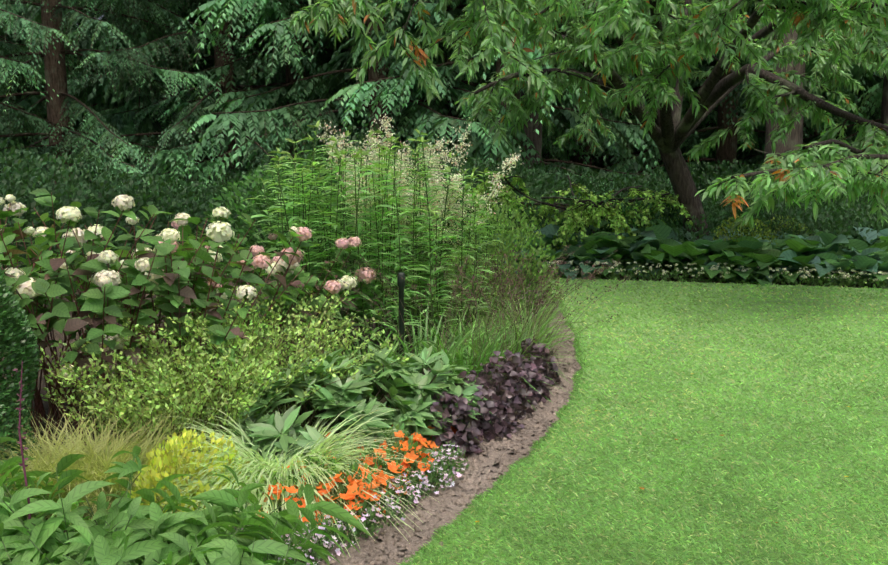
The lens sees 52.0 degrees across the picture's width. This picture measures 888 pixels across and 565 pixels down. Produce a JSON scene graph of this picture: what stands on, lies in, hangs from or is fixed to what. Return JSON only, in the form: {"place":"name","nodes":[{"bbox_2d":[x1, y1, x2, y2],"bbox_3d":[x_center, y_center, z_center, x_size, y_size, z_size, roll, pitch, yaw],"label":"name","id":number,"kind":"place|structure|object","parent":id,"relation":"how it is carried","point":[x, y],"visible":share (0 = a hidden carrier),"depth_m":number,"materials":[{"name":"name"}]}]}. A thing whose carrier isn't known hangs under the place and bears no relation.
{"place":"outdoors","nodes":[
{"label":"outdoors","id":0,"kind":"place"},
{"bbox_2d":[0,158,885,532],"bbox_3d":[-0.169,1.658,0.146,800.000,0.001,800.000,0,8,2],"label":"ground","id":1,"kind":"structure","parent":0,"point":[56,334],"depth_m":8.40,"materials":[{"name":"brown soil"}]},
{"bbox_2d":[0,176,490,564],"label":"bed foliage","id":2,"kind":"object","parent":1,"relation":"on","point":[113,546],"visible":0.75,"depth_m":4.49,"materials":[{"name":"green plant"}]},
{"bbox_2d":[0,114,523,564],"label":"flowers","id":3,"kind":"object","parent":2,"relation":"on","point":[220,232],"visible":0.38,"depth_m":5.48,"materials":[{"name":"white plant"}]},
{"bbox_2d":[0,262,561,482],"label":"bed foliage","id":4,"kind":"object","parent":1,"relation":"on","point":[471,409],"visible":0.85,"depth_m":4.96,"materials":[{"name":"green plant"}]},
{"bbox_2d":[0,120,573,301],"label":"hedge","id":5,"kind":"object","parent":1,"relation":"on","point":[71,191],"visible":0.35,"depth_m":12.91,"materials":[{"name":"green plant"}]},
{"bbox_2d":[0,118,638,564],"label":"plants","id":6,"kind":"object","parent":1,"relation":"on","point":[160,458],"depth_m":5.15,"materials":[{"name":"green plant"}]},
{"bbox_2d":[397,272,404,360],"bbox_3d":[-0.294,0.356,6.306,0.054,0.864,0.054,0,8,2],"label":"garden post","id":7,"kind":"object","parent":1,"relation":"on","point":[400,283],"visible":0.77,"depth_m":6.26,"materials":[{"name":"metal"}]},
{"bbox_2d":[299,287,581,564],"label":"edge strip","id":8,"kind":"object","parent":1,"relation":"on","point":[473,488],"visible":0.06,"depth_m":4.86,"materials":[{"name":"soil"}]},
{"bbox_2d":[288,314,579,564],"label":"chips","id":9,"kind":"object","parent":8,"relation":"on","point":[424,529],"visible":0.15,"depth_m":4.38,"materials":[{"name":"stone"}]},
{"bbox_2d":[295,302,580,564],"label":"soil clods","id":10,"kind":"object","parent":8,"relation":"on","point":[393,549],"visible":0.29,"depth_m":4.54,"materials":[{"name":"brown soil"}]},
{"bbox_2d":[0,0,883,214],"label":"conifer","id":11,"kind":"object","parent":1,"relation":"on","point":[98,93],"depth_m":23.45,"materials":[{"name":"green plant"}]},
{"bbox_2d":[525,203,611,228],"bbox_3d":[2.084,-0.887,15.027,1.500,0.900,0.613,3,9,22],"label":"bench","id":12,"kind":"object","parent":1,"relation":"on","point":[563,209],"visible":0.02,"depth_m":14.75,"materials":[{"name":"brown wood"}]},
{"bbox_2d":[453,174,692,266],"bbox_3d":[1.998,-0.603,14.496,3.804,2.258,3.804,0,8,2],"label":"shrub","id":13,"kind":"object","parent":1,"relation":"on","point":[595,216],"depth_m":13.53,"materials":[{"name":"green plant"}]},
{"bbox_2d":[285,0,887,253],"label":"tree","id":14,"kind":"object","parent":1,"relation":"on","point":[630,57],"depth_m":10.25,"materials":[{"name":"green plant"}]},
{"bbox_2d":[406,159,887,276],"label":"border shrubs","id":15,"kind":"object","parent":1,"relation":"on","point":[835,218],"visible":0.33,"depth_m":14.18,"materials":[{"name":"green plant"}]},
{"bbox_2d":[469,219,887,287],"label":"hosta plants","id":16,"kind":"object","parent":1,"relation":"on","point":[821,253],"visible":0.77,"depth_m":12.30,"materials":[{"name":"green plant"}]},
{"bbox_2d":[519,0,887,225],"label":"trunks","id":17,"kind":"object","parent":1,"relation":"on","point":[795,137],"visible":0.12,"depth_m":18.34,"materials":[{"name":"brown plant"}]},
{"bbox_2d":[368,0,884,102],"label":"foliage","id":18,"kind":"object","parent":17,"relation":"attached to","point":[857,72],"visible":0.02,"depth_m":21.94,"materials":[{"name":"green plant"}]},
{"bbox_2d":[535,260,887,288],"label":"flowers","id":19,"kind":"object","parent":1,"relation":"on","point":[665,277],"depth_m":11.80,"materials":[{"name":"green plant"}]},
{"bbox_2d":[396,276,887,564],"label":"lawn","id":20,"kind":"structure","parent":0,"point":[698,555],"depth_m":5.22,"materials":[{"name":"green plant"}]},
{"bbox_2d":[475,346,887,522],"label":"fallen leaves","id":21,"kind":"object","parent":20,"relation":"on","point":[719,435],"visible":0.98,"depth_m":4.90,"materials":[{"name":"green plant"}]}
]}

